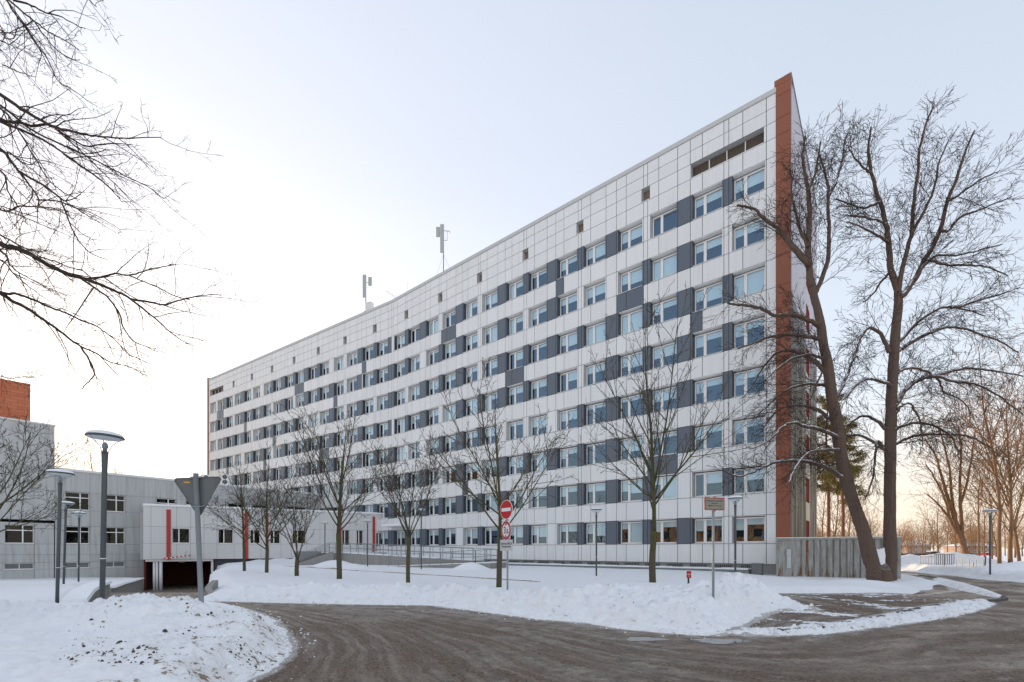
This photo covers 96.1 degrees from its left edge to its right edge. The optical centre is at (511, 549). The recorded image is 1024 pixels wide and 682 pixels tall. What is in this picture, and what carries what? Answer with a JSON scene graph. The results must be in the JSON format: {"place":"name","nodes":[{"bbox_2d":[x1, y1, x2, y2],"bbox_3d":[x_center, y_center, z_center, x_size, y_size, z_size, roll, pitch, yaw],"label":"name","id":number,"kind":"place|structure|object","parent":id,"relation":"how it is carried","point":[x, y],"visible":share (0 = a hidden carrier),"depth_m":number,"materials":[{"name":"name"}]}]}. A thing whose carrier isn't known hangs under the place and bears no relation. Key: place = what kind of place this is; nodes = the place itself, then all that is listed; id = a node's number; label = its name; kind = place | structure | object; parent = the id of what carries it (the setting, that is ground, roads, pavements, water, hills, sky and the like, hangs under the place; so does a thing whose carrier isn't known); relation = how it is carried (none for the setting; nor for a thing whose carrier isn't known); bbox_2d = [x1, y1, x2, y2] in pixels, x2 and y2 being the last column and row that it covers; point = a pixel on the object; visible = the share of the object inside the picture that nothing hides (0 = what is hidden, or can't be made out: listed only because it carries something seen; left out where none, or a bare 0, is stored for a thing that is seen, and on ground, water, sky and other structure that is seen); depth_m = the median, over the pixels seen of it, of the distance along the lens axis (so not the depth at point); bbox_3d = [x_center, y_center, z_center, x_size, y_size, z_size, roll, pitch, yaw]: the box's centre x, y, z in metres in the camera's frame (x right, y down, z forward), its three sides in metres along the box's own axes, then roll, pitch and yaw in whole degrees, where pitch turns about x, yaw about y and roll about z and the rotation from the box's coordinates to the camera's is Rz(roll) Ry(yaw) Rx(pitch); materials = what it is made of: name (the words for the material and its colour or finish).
{"place":"outdoors","nodes":[
{"label":"outdoors","id":0,"kind":"place"},
{"bbox_2d":[0,551,1023,681],"bbox_3d":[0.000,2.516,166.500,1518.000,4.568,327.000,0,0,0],"label":"snow ground","id":1,"kind":"structure","parent":0,"point":[40,627],"depth_m":11.82,"materials":[{"name":"white snow"}]},
{"bbox_2d":[0,379,55,578],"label":"tall grey block","id":2,"kind":"structure","parent":1,"relation":"on","point":[25,554],"depth_m":42.95,"materials":[{"name":"grey"}]},
{"bbox_2d":[4,563,33,569],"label":"window","id":3,"kind":"structure","parent":2,"relation":"in","point":[12,566],"depth_m":42.52,"materials":[{"name":"grey glass"}]},
{"bbox_2d":[0,399,96,531],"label":"lawn tree","id":4,"kind":"object","parent":1,"relation":"on","point":[38,478],"visible":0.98,"depth_m":21.23,"materials":[{"name":"brown plant"}]},
{"bbox_2d":[45,469,74,602],"bbox_3d":[-13.705,-0.007,13.900,0.656,4.815,0.656,1,0,0],"label":"street lamp","id":5,"kind":"object","parent":1,"relation":"on","point":[59,472],"visible":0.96,"depth_m":13.87,"materials":[{"name":"grey metal"}]},
{"bbox_2d":[57,501,74,583],"bbox_3d":[-21.692,0.203,22.300,0.656,5.095,0.656,2,0,0],"label":"street lamp","id":6,"kind":"object","parent":1,"relation":"on","point":[65,531],"visible":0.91,"depth_m":22.26,"materials":[{"name":"grey metal"}]},
{"bbox_2d":[60,580,111,602],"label":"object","id":7,"kind":"structure","parent":1,"relation":"on","point":[88,592],"depth_m":15.58,"materials":[{"name":"white"}]},
{"bbox_2d":[55,438,137,472],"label":"park tree","id":8,"kind":"object","parent":1,"relation":"on","point":[90,455],"visible":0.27,"depth_m":77.09,"materials":[{"name":"brown plant"}]},
{"bbox_2d":[84,430,124,598],"bbox_3d":[-8.173,-0.257,9.200,0.615,4.215,0.615,1,0,0],"label":"street lamp","id":9,"kind":"object","parent":1,"relation":"on","point":[104,435],"visible":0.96,"depth_m":9.16,"materials":[{"name":"grey metal"}]},
{"bbox_2d":[110,578,144,592],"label":"retaining wall","id":10,"kind":"structure","parent":1,"relation":"on","point":[130,585],"depth_m":34.65,"materials":[{"name":"white concrete"}]},
{"bbox_2d":[0,0,256,411],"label":"overhanging tree","id":11,"kind":"object","parent":1,"relation":"on","point":[9,246],"visible":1,"depth_m":7.28,"materials":[{"name":"brown plant"}]},
{"bbox_2d":[52,467,320,588],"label":"grey wing","id":12,"kind":"structure","parent":1,"relation":"on","point":[128,495],"depth_m":47.88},
{"bbox_2d":[174,473,220,602],"bbox_3d":[-6.809,0.167,10.022,0.985,3.670,0.163,-3,-1,-4],"label":"traffic sign","id":13,"kind":"object","parent":1,"relation":"on","point":[197,490],"visible":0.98,"depth_m":10.08,"materials":[{"name":"grey metal"}]},
{"bbox_2d":[204,462,298,570],"bbox_3d":[-18.474,-2.022,32.083,6.674,8.248,5.618,0,0,-15],"label":"lawn tree","id":14,"kind":"object","parent":1,"relation":"on","point":[243,546],"visible":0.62,"depth_m":31.91,"materials":[{"name":"brown plant"}]},
{"bbox_2d":[206,434,317,572],"bbox_3d":[-15.758,-2.856,29.193,6.332,9.918,6.266,0,0,41],"label":"lawn tree","id":15,"kind":"object","parent":1,"relation":"on","point":[266,535],"visible":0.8,"depth_m":29.37,"materials":[{"name":"brown plant"}]},
{"bbox_2d":[140,503,385,590],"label":"entrance wing","id":16,"kind":"structure","parent":1,"relation":"on","point":[166,530],"depth_m":51.19,"materials":[{"name":"white paint"}]},
{"bbox_2d":[254,450,328,575],"bbox_3d":[-12.152,-1.862,25.395,4.186,7.938,4.887,0,0,0],"label":"lawn tree","id":17,"kind":"object","parent":1,"relation":"on","point":[296,554],"visible":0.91,"depth_m":25.71,"materials":[{"name":"brown plant"}]},
{"bbox_2d":[295,543,332,564],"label":"entrance stairs","id":18,"kind":"structure","parent":1,"relation":"on","point":[309,557],"depth_m":44.68,"materials":[{"name":"grey concrete"}]},
{"bbox_2d":[269,399,397,578],"bbox_3d":[-8.948,-2.687,23.063,5.925,9.581,6.359,0,0,18],"label":"lawn tree","id":19,"kind":"object","parent":1,"relation":"on","point":[342,480],"visible":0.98,"depth_m":23.07,"materials":[{"name":"brown plant"}]},
{"bbox_2d":[355,429,454,582],"bbox_3d":[-4.774,-1.713,20.591,4.439,7.632,4.369,0,0,0],"label":"lawn tree","id":20,"kind":"object","parent":1,"relation":"on","point":[388,491],"visible":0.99,"depth_m":20.77,"materials":[{"name":"brown plant"}]},
{"bbox_2d":[333,543,505,568],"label":"access ramp","id":21,"kind":"structure","parent":1,"relation":"on","point":[381,558],"depth_m":41.09,"materials":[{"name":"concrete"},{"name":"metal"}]},
{"bbox_2d":[403,354,580,586],"bbox_3d":[-0.793,-2.630,17.773,6.892,9.466,7.181,0,0,0],"label":"lawn tree","id":22,"kind":"object","parent":1,"relation":"on","point":[500,537],"visible":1,"depth_m":17.91,"materials":[{"name":"brown plant"}]},
{"bbox_2d":[60,584,930,670],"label":"frozen dirt clods","id":23,"kind":"object","parent":1,"relation":"on","point":[139,647],"visible":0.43,"depth_m":6.16,"materials":[{"name":"brown soil"}]},
{"bbox_2d":[500,500,512,589],"bbox_3d":[-0.176,0.182,16.386,0.140,3.875,0.702,0,0,-36],"label":"traffic sign","id":24,"kind":"object","parent":1,"relation":"on","point":[506,510],"visible":1,"depth_m":16.37,"materials":[{"name":"red metal"}]},
{"bbox_2d":[207,72,816,574],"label":"hospital building","id":25,"kind":"structure","parent":1,"relation":"on","point":[531,304],"depth_m":40.19,"materials":[{"name":"grey concrete"}]},
{"bbox_2d":[436,224,449,272],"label":"antenna mast","id":26,"kind":"object","parent":25,"relation":"on","point":[440,230],"visible":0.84,"depth_m":54.75,"materials":[{"name":"grey metal"}]},
{"bbox_2d":[482,321,496,345],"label":"window","id":27,"kind":"structure","parent":25,"relation":"in","point":[492,330],"depth_m":47.43,"materials":[{"name":"white plastic"}]},
{"bbox_2d":[482,287,496,312],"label":"window","id":28,"kind":"structure","parent":25,"relation":"in","point":[492,298],"depth_m":47.45,"materials":[{"name":"white plastic"}]},
{"bbox_2d":[506,346,522,371],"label":"window","id":29,"kind":"structure","parent":25,"relation":"in","point":[518,355],"depth_m":45.39,"materials":[{"name":"white plastic"}]},
{"bbox_2d":[506,311,522,336],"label":"window","id":30,"kind":"structure","parent":25,"relation":"in","point":[512,324],"depth_m":45.43,"materials":[{"name":"white plastic"}]},
{"bbox_2d":[506,275,522,301],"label":"window","id":31,"kind":"structure","parent":25,"relation":"in","point":[512,289],"depth_m":45.43,"materials":[{"name":"blue glass"}]},
{"bbox_2d":[528,412,546,436],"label":"window","id":32,"kind":"structure","parent":25,"relation":"in","point":[534,423],"depth_m":43.72,"materials":[{"name":"blue glass"}]},
{"bbox_2d":[528,375,546,400],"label":"window","id":33,"kind":"structure","parent":25,"relation":"in","point":[537,384],"depth_m":43.64,"materials":[{"name":"white plastic"}]},
{"bbox_2d":[529,301,546,327],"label":"window","id":34,"kind":"structure","parent":25,"relation":"in","point":[534,314],"depth_m":43.69,"materials":[{"name":"white plastic"}]},
{"bbox_2d":[529,264,546,291],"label":"window","id":35,"kind":"structure","parent":25,"relation":"in","point":[543,271],"depth_m":43.64,"materials":[{"name":"blue glass"}]},
{"bbox_2d":[530,450,546,472],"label":"window","id":36,"kind":"structure","parent":25,"relation":"in","point":[540,468],"depth_m":43.64,"materials":[{"name":"glass"}]},
{"bbox_2d":[531,524,546,544],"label":"window","id":37,"kind":"structure","parent":25,"relation":"in","point":[540,530],"depth_m":43.66,"materials":[{"name":"glass"}]},
{"bbox_2d":[557,328,576,355],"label":"window","id":38,"kind":"structure","parent":25,"relation":"in","point":[570,339],"depth_m":41.61,"materials":[{"name":"white plastic"}]},
{"bbox_2d":[557,289,576,317],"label":"window","id":39,"kind":"structure","parent":25,"relation":"in","point":[566,300],"depth_m":41.63,"materials":[{"name":"white plastic"}]},
{"bbox_2d":[557,250,576,279],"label":"window","id":40,"kind":"structure","parent":25,"relation":"in","point":[565,265],"depth_m":41.63,"materials":[{"name":"white plastic"}]},
{"bbox_2d":[558,523,576,544],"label":"window","id":41,"kind":"structure","parent":25,"relation":"in","point":[566,528],"depth_m":41.63,"materials":[{"name":"white plastic"}]},
{"bbox_2d":[558,406,576,430],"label":"window","id":42,"kind":"structure","parent":25,"relation":"in","point":[565,417],"depth_m":41.63,"materials":[{"name":"white plastic"}]},
{"bbox_2d":[558,367,576,392],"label":"window","id":43,"kind":"structure","parent":25,"relation":"in","point":[570,376],"depth_m":41.58,"materials":[{"name":"white plastic"}]},
{"bbox_2d":[559,484,576,506],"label":"window","id":44,"kind":"structure","parent":25,"relation":"in","point":[565,490],"depth_m":41.65,"materials":[{"name":"white plastic"}]},
{"bbox_2d":[559,445,576,468],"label":"window","id":45,"kind":"structure","parent":25,"relation":"in","point":[568,450],"depth_m":41.64,"materials":[{"name":"white plastic"}]},
{"bbox_2d":[584,400,604,425],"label":"window","id":46,"kind":"structure","parent":25,"relation":"in","point":[599,404],"depth_m":39.92,"materials":[{"name":"white plastic"}]},
{"bbox_2d":[584,359,604,386],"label":"window","id":47,"kind":"structure","parent":25,"relation":"in","point":[593,369],"depth_m":39.94,"materials":[{"name":"white plastic"}]},
{"bbox_2d":[584,318,604,346],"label":"window","id":48,"kind":"structure","parent":25,"relation":"in","point":[594,335],"depth_m":39.91,"materials":[{"name":"blue glass"}]},
{"bbox_2d":[584,277,604,307],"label":"window","id":49,"kind":"structure","parent":25,"relation":"in","point":[600,289],"depth_m":39.91,"materials":[{"name":"white plastic"}]},
{"bbox_2d":[584,236,604,267],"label":"window","id":50,"kind":"structure","parent":25,"relation":"in","point":[598,250],"depth_m":39.87,"materials":[{"name":"white plastic"}]},
{"bbox_2d":[584,522,605,544],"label":"window","id":51,"kind":"structure","parent":25,"relation":"in","point":[591,527],"depth_m":39.91,"materials":[{"name":"white plastic"}]},
{"bbox_2d":[585,481,604,504],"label":"window","id":52,"kind":"structure","parent":25,"relation":"in","point":[598,486],"depth_m":39.92,"materials":[{"name":"blue glass"}]},
{"bbox_2d":[618,477,641,502],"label":"window","id":53,"kind":"structure","parent":25,"relation":"in","point":[625,487],"depth_m":37.85,"materials":[{"name":"white plastic"}]},
{"bbox_2d":[618,348,641,377],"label":"window","id":54,"kind":"structure","parent":25,"relation":"in","point":[630,357],"depth_m":37.85,"materials":[{"name":"blue glass"}]},
{"bbox_2d":[618,262,641,294],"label":"window","id":55,"kind":"structure","parent":25,"relation":"in","point":[630,277],"depth_m":37.79,"materials":[{"name":"white plastic"}]},
{"bbox_2d":[618,219,641,252],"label":"window","id":56,"kind":"structure","parent":25,"relation":"in","point":[636,232],"depth_m":37.80,"materials":[{"name":"white plastic"}]},
{"bbox_2d":[619,305,641,335],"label":"window","id":57,"kind":"structure","parent":25,"relation":"in","point":[636,318],"depth_m":37.79,"materials":[{"name":"blue glass"}]},
{"bbox_2d":[620,520,641,543],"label":"window","id":58,"kind":"structure","parent":25,"relation":"in","point":[634,528],"depth_m":37.78,"materials":[{"name":"white plastic"}]},
{"bbox_2d":[620,434,641,460],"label":"window","id":59,"kind":"structure","parent":25,"relation":"in","point":[629,442],"depth_m":37.85,"materials":[{"name":"blue glass"}]},
{"bbox_2d":[650,383,676,413],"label":"window","id":60,"kind":"structure","parent":25,"relation":"in","point":[666,395],"depth_m":36.15,"materials":[{"name":"white plastic"}]},
{"bbox_2d":[650,338,676,369],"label":"window","id":61,"kind":"structure","parent":25,"relation":"in","point":[669,348],"depth_m":36.11,"materials":[{"name":"white plastic"}]},
{"bbox_2d":[650,248,676,282],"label":"window","id":62,"kind":"structure","parent":25,"relation":"in","point":[666,266],"depth_m":36.08,"materials":[{"name":"white plastic"}]},
{"bbox_2d":[650,203,676,238],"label":"window","id":63,"kind":"structure","parent":25,"relation":"in","point":[674,205],"depth_m":36.08,"materials":[{"name":"white plastic"}]},
{"bbox_2d":[651,474,676,500],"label":"window","id":64,"kind":"structure","parent":25,"relation":"in","point":[671,492],"depth_m":35.88,"materials":[{"name":"blue glass"}]},
{"bbox_2d":[651,293,676,325],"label":"window","id":65,"kind":"structure","parent":25,"relation":"in","point":[664,304],"depth_m":36.13,"materials":[{"name":"white plastic"}]},
{"bbox_2d":[656,519,676,543],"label":"window","id":66,"kind":"structure","parent":25,"relation":"in","point":[660,525],"depth_m":36.15,"materials":[{"name":"white plastic"}]},
{"bbox_2d":[692,517,721,543],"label":"window","id":67,"kind":"structure","parent":25,"relation":"in","point":[700,525],"depth_m":34.12,"materials":[{"name":"white plastic"}]},
{"bbox_2d":[692,469,721,497],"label":"window","id":68,"kind":"structure","parent":25,"relation":"in","point":[709,477],"depth_m":34.01,"materials":[{"name":"white plastic"}]},
{"bbox_2d":[692,277,721,312],"bbox_3d":[14.421,-18.587,33.844,2.045,1.945,0.580,0,0,39],"label":"window","id":69,"kind":"structure","parent":25,"relation":"in","point":[712,294],"depth_m":34.01,"materials":[{"name":"blue glass"}]},
{"bbox_2d":[692,229,721,266],"bbox_3d":[14.421,-22.030,33.844,2.045,1.945,0.580,0,0,39],"label":"window","id":70,"kind":"structure","parent":25,"relation":"in","point":[717,241],"depth_m":34.01,"materials":[{"name":"white plastic"}]},
{"bbox_2d":[693,421,721,451],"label":"window","id":71,"kind":"structure","parent":25,"relation":"in","point":[717,428],"depth_m":34.07,"materials":[{"name":"white plastic"}]},
{"bbox_2d":[693,373,721,404],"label":"window","id":72,"kind":"structure","parent":25,"relation":"in","point":[714,381],"depth_m":34.07,"materials":[{"name":"white plastic"}]},
{"bbox_2d":[693,325,721,358],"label":"window","id":73,"kind":"structure","parent":25,"relation":"in","point":[701,341],"depth_m":34.07,"materials":[{"name":"white plastic"}]},
{"bbox_2d":[693,181,721,220],"bbox_3d":[14.421,-25.473,33.844,2.045,1.945,0.580,0,0,39],"label":"window","id":74,"kind":"structure","parent":25,"relation":"in","point":[715,194],"depth_m":34.01,"materials":[{"name":"white plastic"}]},
{"bbox_2d":[732,515,764,543],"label":"window","id":75,"kind":"structure","parent":25,"relation":"in","point":[741,523],"depth_m":32.38,"materials":[{"name":"white plastic"}]},
{"bbox_2d":[732,465,764,494],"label":"window","id":76,"kind":"structure","parent":25,"relation":"in","point":[750,477],"depth_m":32.29,"materials":[{"name":"white plastic"}]},
{"bbox_2d":[732,363,764,397],"bbox_3d":[16.555,-11.701,32.125,2.045,1.945,0.580,0,0,39],"label":"window","id":77,"kind":"structure","parent":25,"relation":"in","point":[754,371],"depth_m":32.40,"materials":[{"name":"white plastic"}]},
{"bbox_2d":[732,211,764,251],"bbox_3d":[16.555,-22.030,32.125,2.045,1.945,0.580,0,0,39],"label":"window","id":78,"kind":"structure","parent":25,"relation":"in","point":[737,233],"depth_m":32.38,"materials":[{"name":"white plastic"}]},
{"bbox_2d":[732,161,764,203],"bbox_3d":[16.555,-25.473,32.125,2.045,1.945,0.580,0,0,39],"label":"window","id":79,"kind":"structure","parent":25,"relation":"in","point":[753,179],"depth_m":32.25,"materials":[{"name":"white plastic"}]},
{"bbox_2d":[733,414,764,445],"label":"window","id":80,"kind":"structure","parent":25,"relation":"in","point":[737,425],"depth_m":32.40,"materials":[{"name":"white plastic"}]},
{"bbox_2d":[733,313,764,348],"bbox_3d":[16.555,-15.145,32.125,2.045,1.945,0.580,0,0,39],"label":"window","id":81,"kind":"structure","parent":25,"relation":"in","point":[736,327],"depth_m":32.40,"materials":[{"name":"white plastic"}]},
{"bbox_2d":[733,262,764,299],"bbox_3d":[16.555,-18.587,32.125,2.045,1.945,0.580,0,0,39],"label":"window","id":82,"kind":"structure","parent":25,"relation":"in","point":[756,278],"depth_m":32.29,"materials":[{"name":"blue glass"}]},
{"bbox_2d":[506,562,750,573],"bbox_3d":[6.079,1.630,38.604,25.250,0.740,1.370,0,0,39],"label":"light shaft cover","id":83,"kind":"object","parent":1,"relation":"on","point":[745,570],"visible":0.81,"depth_m":35.45,"materials":[{"name":"grey"}]},
{"bbox_2d":[559,279,763,582],"bbox_3d":[6.233,-4.751,21.165,7.409,13.907,8.486,0,0,-43],"label":"lawn tree","id":84,"kind":"object","parent":1,"relation":"on","point":[652,554],"visible":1,"depth_m":20.75,"materials":[{"name":"brown plant"}]},
{"bbox_2d":[704,497,724,598],"bbox_3d":[5.033,0.270,11.489,0.575,3.160,0.102,0,0,-14],"label":"direction board","id":85,"kind":"object","parent":1,"relation":"on","point":[713,504],"visible":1,"depth_m":11.47,"materials":[{"name":"grey metal"}]},
{"bbox_2d":[728,496,742,571],"bbox_3d":[10.000,-0.048,20.600,0.623,4.695,0.623,0,0,0],"label":"street lamp","id":86,"kind":"object","parent":1,"relation":"on","point":[736,498],"visible":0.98,"depth_m":20.56,"materials":[{"name":"grey metal"}]},
{"bbox_2d":[776,536,900,578],"bbox_3d":[20.363,0.560,29.177,6.252,2.640,2.445,0,0,30],"label":"fence","id":87,"kind":"object","parent":1,"relation":"on","point":[841,557],"visible":0.81,"depth_m":28.44,"materials":[{"name":"paint"}]},
{"bbox_2d":[817,393,863,536],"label":"pine tree","id":88,"kind":"object","parent":1,"relation":"on","point":[827,477],"visible":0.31,"depth_m":56.45,"materials":[{"name":"green plant"}]},
{"bbox_2d":[821,420,871,536],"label":"pine tree","id":89,"kind":"object","parent":1,"relation":"on","point":[838,493],"visible":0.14,"depth_m":59.68,"materials":[{"name":"green plant"}]},
{"bbox_2d":[817,472,883,536],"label":"park tree","id":90,"kind":"object","parent":1,"relation":"on","point":[836,522],"visible":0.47,"depth_m":77.04,"materials":[{"name":"brown plant"}]},
{"bbox_2d":[703,83,1023,581],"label":"twin trunk tree","id":91,"kind":"object","parent":1,"relation":"on","point":[880,564],"visible":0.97,"depth_m":24.28,"materials":[{"name":"brown plant"}]},
{"bbox_2d":[817,519,1023,553],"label":"wood","id":92,"kind":"object","parent":1,"relation":"on","point":[903,539],"visible":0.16,"depth_m":221.09,"materials":[{"name":"brown"}]},
{"bbox_2d":[908,499,974,552],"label":"park tree","id":93,"kind":"object","parent":1,"relation":"on","point":[936,540],"visible":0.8,"depth_m":88.32,"materials":[{"name":"brown plant"}]},
{"bbox_2d":[897,409,991,553],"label":"park tree","id":94,"kind":"object","parent":1,"relation":"on","point":[949,500],"visible":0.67,"depth_m":52.51,"materials":[{"name":"brown plant"}]},
{"bbox_2d":[897,372,1023,562],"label":"park tree","id":95,"kind":"object","parent":1,"relation":"on","point":[1011,527],"visible":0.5,"depth_m":45.94,"materials":[{"name":"brown plant"}]},
{"bbox_2d":[900,318,1023,563],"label":"park tree","id":96,"kind":"object","parent":1,"relation":"on","point":[999,523],"visible":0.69,"depth_m":39.25,"materials":[{"name":"brown plant"}]},
{"bbox_2d":[944,540,995,554],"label":"house","id":97,"kind":"structure","parent":1,"relation":"on","point":[951,548],"depth_m":218.10,"materials":[{"name":"beige"}]},
{"bbox_2d":[926,401,1023,560],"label":"park tree","id":98,"kind":"object","parent":1,"relation":"on","point":[1018,554],"visible":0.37,"depth_m":48.15,"materials":[{"name":"brown plant"}]},
{"bbox_2d":[944,448,1013,555],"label":"park tree","id":99,"kind":"object","parent":1,"relation":"on","point":[978,531],"visible":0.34,"depth_m":61.93,"materials":[{"name":"brown plant"}]},
{"bbox_2d":[963,486,1006,556],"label":"park tree","id":100,"kind":"object","parent":1,"relation":"on","point":[983,537],"visible":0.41,"depth_m":77.90,"materials":[{"name":"brown plant"}]},
{"bbox_2d":[969,468,1023,558],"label":"park tree","id":101,"kind":"object","parent":1,"relation":"on","point":[990,502],"visible":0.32,"depth_m":69.97,"materials":[{"name":"brown plant"}]},
{"bbox_2d":[0,0,1023,550],"label":"sky","id":102,"kind":"structure","parent":0,"point":[346,132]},
{"bbox_2d":[92,571,1023,681],"bbox_3d":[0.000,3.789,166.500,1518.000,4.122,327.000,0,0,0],"label":"road","id":103,"kind":"structure","parent":0,"point":[387,643],"depth_m":8.46,"materials":[{"name":"grey asphalt"}]},
{"bbox_2d":[196,573,977,681],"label":"snow chunks","id":104,"kind":"object","parent":103,"relation":"on","point":[229,668],"visible":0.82,"depth_m":10.79,"materials":[{"name":"white snow"}]},
{"bbox_2d":[691,638,751,643],"bbox_3d":[4.119,1.796,8.986,1.177,0.001,0.567,0,0,0],"label":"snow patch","id":105,"kind":"object","parent":103,"relation":"on","point":[716,641],"visible":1,"depth_m":9.05,"materials":[{"name":"white snow"}]},
{"bbox_2d":[777,574,1007,630],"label":"kerb","id":106,"kind":"structure","parent":103,"relation":"on","point":[1003,597],"depth_m":15.36,"materials":[{"name":"grey concrete"}]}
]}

